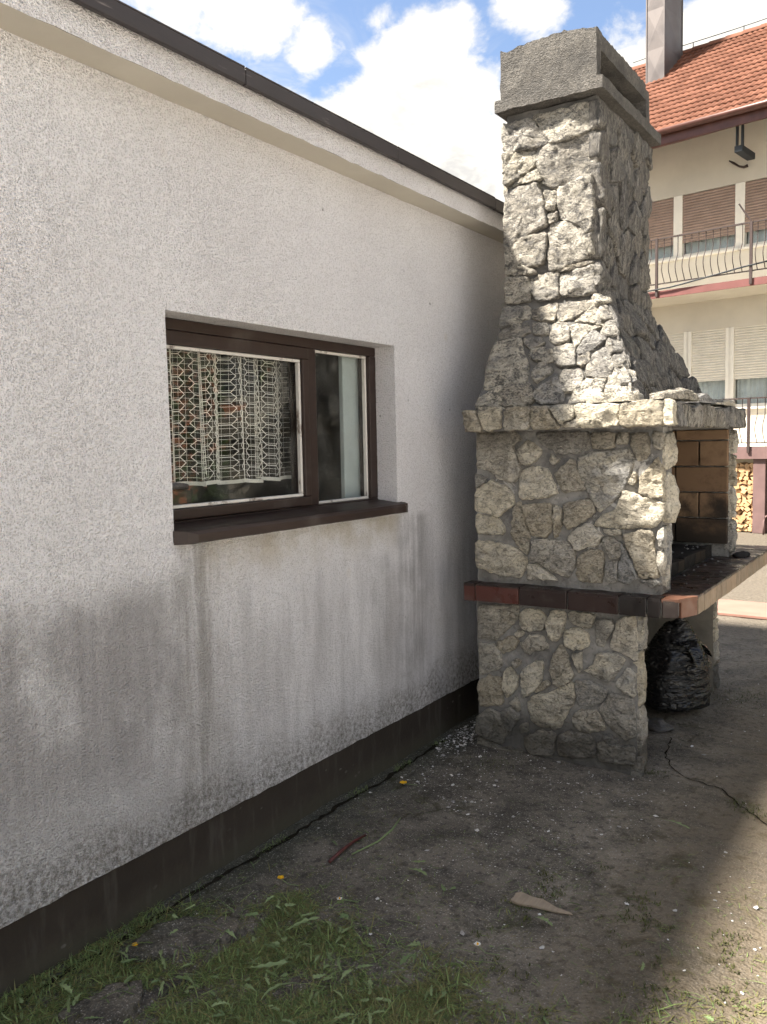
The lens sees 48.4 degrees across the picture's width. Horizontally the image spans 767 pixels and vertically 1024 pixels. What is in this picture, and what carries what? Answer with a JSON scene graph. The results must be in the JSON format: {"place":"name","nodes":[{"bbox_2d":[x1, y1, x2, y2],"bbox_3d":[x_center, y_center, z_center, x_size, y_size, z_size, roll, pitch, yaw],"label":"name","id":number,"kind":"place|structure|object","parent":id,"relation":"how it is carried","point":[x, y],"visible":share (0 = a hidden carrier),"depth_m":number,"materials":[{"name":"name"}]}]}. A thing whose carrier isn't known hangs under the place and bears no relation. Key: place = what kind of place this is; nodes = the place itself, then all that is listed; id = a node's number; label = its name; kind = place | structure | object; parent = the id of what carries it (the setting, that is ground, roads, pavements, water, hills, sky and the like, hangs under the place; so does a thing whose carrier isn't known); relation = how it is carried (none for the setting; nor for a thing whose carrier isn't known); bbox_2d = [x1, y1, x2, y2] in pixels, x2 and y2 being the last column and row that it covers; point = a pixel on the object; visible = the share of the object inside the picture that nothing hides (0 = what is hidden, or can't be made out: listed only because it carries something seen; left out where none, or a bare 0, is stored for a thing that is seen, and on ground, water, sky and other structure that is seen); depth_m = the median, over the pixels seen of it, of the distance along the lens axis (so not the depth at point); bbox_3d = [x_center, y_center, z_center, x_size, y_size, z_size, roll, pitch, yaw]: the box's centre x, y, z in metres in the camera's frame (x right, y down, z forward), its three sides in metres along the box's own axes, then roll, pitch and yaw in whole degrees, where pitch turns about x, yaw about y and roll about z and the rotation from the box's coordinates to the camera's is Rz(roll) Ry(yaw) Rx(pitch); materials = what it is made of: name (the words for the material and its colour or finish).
{"place":"outdoors","nodes":[
{"label":"outdoors","id":0,"kind":"place"},
{"bbox_2d":[0,531,766,1023],"bbox_3d":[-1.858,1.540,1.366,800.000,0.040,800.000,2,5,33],"label":"ground","id":1,"kind":"structure","parent":0,"point":[716,767],"depth_m":3.18,"materials":[{"name":"soil"}]},
{"bbox_2d":[55,980,143,1023],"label":"slab fragment","id":2,"kind":"object","parent":1,"relation":"on","point":[117,1009],"visible":0.98,"depth_m":2.43,"materials":[{"name":"concrete"}]},
{"bbox_2d":[120,914,239,961],"bbox_3d":[-0.662,1.393,2.791,0.393,0.047,0.197,-3,5,-24],"label":"slab fragment","id":3,"kind":"object","parent":1,"relation":"on","point":[158,935],"visible":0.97,"depth_m":2.77,"materials":[{"name":"concrete"}]},
{"bbox_2d":[0,0,506,997],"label":"garage","id":4,"kind":"structure","parent":1,"relation":"on","point":[210,680],"depth_m":3.13,"materials":[{"name":"paint"}]},
{"bbox_2d":[172,489,191,504],"bbox_3d":[-1.171,0.572,3.689,0.550,1.320,0.470,2,5,33],"label":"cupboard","id":5,"kind":"object","parent":4,"relation":"in","point":[180,497],"visible":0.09,"depth_m":3.63,"materials":[{"name":"brown wood"}]},
{"bbox_2d":[167,350,290,486],"bbox_3d":[-0.719,-0.400,3.457,0.083,0.591,1.098,2,5,33],"label":"net curtain","id":6,"kind":"object","parent":4,"relation":"hanging from","point":[255,480],"visible":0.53,"depth_m":3.58,"materials":[{"name":"white fabric"}]},
{"bbox_2d":[165,317,407,544],"bbox_3d":[-0.403,-0.349,3.644,0.263,0.815,1.520,2,5,33],"label":"window","id":7,"kind":"structure","parent":4,"relation":"in","point":[194,523],"depth_m":3.77,"materials":[{"name":"brown paint"}]},
{"bbox_2d":[261,982,296,999],"bbox_3d":[-0.310,1.391,2.496,0.123,0.013,0.024,-5,6,-37],"label":"weed leaf","id":8,"kind":"object","parent":1,"relation":"on","point":[272,988],"visible":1,"depth_m":2.49,"materials":[{"name":"green plant"}]},
{"bbox_2d":[277,875,298,885],"bbox_3d":[-0.347,1.343,3.111,0.080,0.034,0.027,-1,5,-4],"label":"flower","id":9,"kind":"object","parent":1,"relation":"on","point":[280,876],"visible":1,"depth_m":3.11,"materials":[{"name":"yellow plant"}]},
{"bbox_2d":[328,834,365,862],"bbox_3d":[-0.143,1.325,3.376,0.019,0.018,0.261,2,5,30],"label":"red stalk","id":10,"kind":"object","parent":1,"relation":"on","point":[337,854],"visible":1,"depth_m":3.35,"materials":[{"name":"red plant"}]},
{"bbox_2d":[352,817,400,854],"bbox_3d":[-0.011,1.319,3.475,0.041,0.009,0.372,2,5,32],"label":"green stalk","id":11,"kind":"object","parent":1,"relation":"on","point":[382,837],"visible":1,"depth_m":3.44,"materials":[{"name":"green plant"}]},
{"bbox_2d":[0,739,766,1023],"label":"grass","id":12,"kind":"structure","parent":1,"relation":"on","point":[220,961],"depth_m":2.58,"materials":[{"name":"green plant"}]},
{"bbox_2d":[247,960,286,967],"bbox_3d":[-0.358,1.381,2.599,0.134,0.011,0.022,-2,5,-13],"label":"weed leaf","id":13,"kind":"object","parent":12,"relation":"on","point":[270,964],"visible":1,"depth_m":2.60,"materials":[{"name":"green plant"}]},
{"bbox_2d":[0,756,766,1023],"bbox_3d":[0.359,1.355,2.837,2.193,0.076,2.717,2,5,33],"label":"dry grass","id":14,"kind":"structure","parent":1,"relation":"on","point":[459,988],"depth_m":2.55,"materials":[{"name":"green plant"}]},
{"bbox_2d":[410,868,426,874],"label":"weed leaf","id":15,"kind":"object","parent":1,"relation":"on","point":[420,870],"visible":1,"depth_m":3.16,"materials":[{"name":"green plant"}]},
{"bbox_2d":[196,684,765,1016],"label":"pebbles","id":16,"kind":"object","parent":1,"relation":"on","point":[542,946],"visible":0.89,"depth_m":3.84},
{"bbox_2d":[474,941,498,954],"bbox_3d":[0.321,1.366,2.663,0.079,0.039,0.023,0,5,15],"label":"flower","id":17,"kind":"object","parent":1,"relation":"on","point":[477,943],"visible":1,"depth_m":2.67,"materials":[{"name":"white plant"}]},
{"bbox_2d":[510,892,572,914],"bbox_3d":[0.546,1.355,2.939,0.215,0.018,0.064,2,5,33],"label":"wood splinter","id":18,"kind":"object","parent":1,"relation":"on","point":[522,899],"visible":1,"depth_m":2.95,"materials":[{"name":"brown wood"}]},
{"bbox_2d":[537,916,552,925],"bbox_3d":[0.537,1.359,2.843,0.026,0.012,0.075,-5,6,-40],"label":"weed leaf","id":19,"kind":"object","parent":1,"relation":"on","point":[544,919],"visible":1,"depth_m":2.84,"materials":[{"name":"green plant"}]},
{"bbox_2d":[429,683,766,1023],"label":"moss","id":20,"kind":"object","parent":1,"relation":"on","point":[652,985],"visible":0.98,"depth_m":2.72,"materials":[{"name":"green plant"}]},
{"bbox_2d":[462,27,766,777],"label":"outdoor fireplace","id":21,"kind":"object","parent":1,"relation":"on","point":[590,517],"visible":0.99,"depth_m":4.26,"materials":[{"name":"grey stone"}]},
{"bbox_2d":[586,391,643,402],"bbox_3d":[1.083,-0.534,3.969,0.267,0.046,0.125,2,5,33],"label":"stone slab","id":22,"kind":"object","parent":21,"relation":"on","point":[617,396],"depth_m":3.92,"materials":[{"name":"stone"}]},
{"bbox_2d":[650,388,699,401],"bbox_3d":[1.384,-0.559,4.057,0.152,0.056,0.480,2,5,33],"label":"stone slab","id":23,"kind":"object","parent":21,"relation":"on","point":[683,395],"depth_m":3.94,"materials":[{"name":"stone"}]},
{"bbox_2d":[682,393,715,403],"bbox_3d":[1.624,-0.585,4.400,0.128,0.051,0.303,2,5,33],"label":"stone slab","id":24,"kind":"object","parent":21,"relation":"on","point":[705,398],"depth_m":4.33,"materials":[{"name":"stone"}]},
{"bbox_2d":[671,545,731,587],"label":"ash crumbs","id":25,"kind":"object","parent":21,"relation":"on","point":[697,566],"visible":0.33,"depth_m":4.86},
{"bbox_2d":[709,399,735,406],"bbox_3d":[1.856,-0.616,4.768,0.147,0.045,0.519,2,5,33],"label":"stone slab","id":26,"kind":"object","parent":21,"relation":"on","point":[723,402],"depth_m":4.77,"materials":[{"name":"stone"}]},
{"bbox_2d":[661,819,689,828],"bbox_3d":[1.210,1.287,3.533,0.017,0.012,0.141,-5,6,-38],"label":"weed leaf","id":27,"kind":"object","parent":1,"relation":"on","point":[680,823],"visible":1,"depth_m":3.52,"materials":[{"name":"green plant"}]},
{"bbox_2d":[644,616,711,711],"bbox_3d":[1.708,0.870,5.024,0.414,0.605,0.434,2,5,33],"label":"rubbish bag","id":28,"kind":"object","parent":1,"relation":"on","point":[678,663],"visible":0.87,"depth_m":4.88,"materials":[{"name":"black plastic"}]},
{"bbox_2d":[632,0,766,533],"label":"house","id":29,"kind":"structure","parent":1,"relation":"on","point":[707,261],"depth_m":15.17,"materials":[{"name":"beige paint"}]},
{"bbox_2d":[647,196,677,264],"bbox_3d":[5.028,-5.230,16.072,1.140,1.152,0.228,3,6,42],"label":"window","id":30,"kind":"structure","parent":29,"relation":"in","point":[663,220],"depth_m":15.86,"materials":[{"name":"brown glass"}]},
{"bbox_2d":[667,332,687,367],"bbox_3d":[5.373,-2.635,16.045,0.790,1.430,0.178,3,6,42],"label":"window","id":31,"kind":"structure","parent":29,"relation":"in","point":[679,341],"depth_m":15.78,"materials":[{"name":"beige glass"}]},
{"bbox_2d":[677,183,739,259],"bbox_3d":[5.854,-5.186,15.324,1.140,1.152,0.228,3,6,42],"label":"window","id":32,"kind":"structure","parent":29,"relation":"in","point":[718,207],"depth_m":15.30,"materials":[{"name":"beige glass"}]},
{"bbox_2d":[687,327,730,407],"bbox_3d":[5.941,-2.605,15.530,0.790,1.430,0.178,3,6,42],"label":"window","id":33,"kind":"structure","parent":29,"relation":"in","point":[708,355],"depth_m":15.47,"materials":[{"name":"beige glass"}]},
{"bbox_2d":[729,324,766,408],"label":"window","id":34,"kind":"structure","parent":29,"relation":"in","point":[748,344],"depth_m":15.04,"materials":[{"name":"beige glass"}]},
{"bbox_2d":[739,178,766,249],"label":"window","id":35,"kind":"structure","parent":29,"relation":"in","point":[753,194],"depth_m":14.78,"materials":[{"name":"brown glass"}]},
{"bbox_2d":[717,599,766,619],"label":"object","id":36,"kind":"object","parent":1,"relation":"on","point":[745,609],"depth_m":7.80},
{"bbox_2d":[120,0,766,202],"label":"sky","id":37,"kind":"structure","parent":0,"point":[422,77],"materials":[{"name":"blue"}]},
{"bbox_2d":[648,719,674,732],"bbox_3d":[1.515,1.171,4.705,0.186,0.059,0.123,2,5,33],"label":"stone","id":38,"kind":"object","parent":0,"point":[659,725],"visible":0.83,"depth_m":4.67,"materials":[{"name":"grey stone"}]},
{"bbox_2d":[732,551,749,557],"bbox_3d":[2.179,0.254,5.194,0.102,0.032,0.193,2,5,33],"label":"charred log","id":39,"kind":"object","parent":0,"point":[741,554],"visible":1,"depth_m":5.15,"materials":[{"name":"black wood"}]},
{"bbox_2d":[738,467,744,472],"bbox_3d":[6.096,-0.713,14.405,0.133,0.086,0.330,3,6,42],"label":"firewood log","id":40,"kind":"object","parent":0,"point":[741,469],"visible":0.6,"depth_m":14.28,"materials":[{"name":"beige wood"}]},
{"bbox_2d":[743,502,750,507],"bbox_3d":[6.171,-0.127,14.372,0.120,0.096,0.330,3,6,42],"label":"firewood log","id":41,"kind":"object","parent":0,"point":[746,504],"visible":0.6,"depth_m":14.25,"materials":[{"name":"beige wood"}]},
{"bbox_3d":[6.214,0.017,14.359,0.080,0.089,0.330,3,6,42],"label":"firewood log","id":42,"kind":"object","parent":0,"visible":0},
{"bbox_2d":[744,506,751,511],"bbox_3d":[6.184,-0.054,14.367,0.114,0.088,0.330,3,6,42],"label":"firewood log","id":43,"kind":"object","parent":42,"relation":"on","point":[747,509],"visible":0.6,"depth_m":14.25,"materials":[{"name":"beige wood"}]},
{"bbox_3d":[6.207,-0.186,14.346,0.099,0.094,0.330,3,6,42],"label":"firewood log","id":44,"kind":"object","parent":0,"visible":0},
{"bbox_2d":[746,494,752,498],"bbox_3d":[6.217,-0.271,14.359,0.128,0.105,0.330,3,6,42],"label":"firewood log","id":45,"kind":"object","parent":44,"relation":"on","point":[749,496],"visible":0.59,"depth_m":14.24,"materials":[{"name":"beige wood"}]}
]}

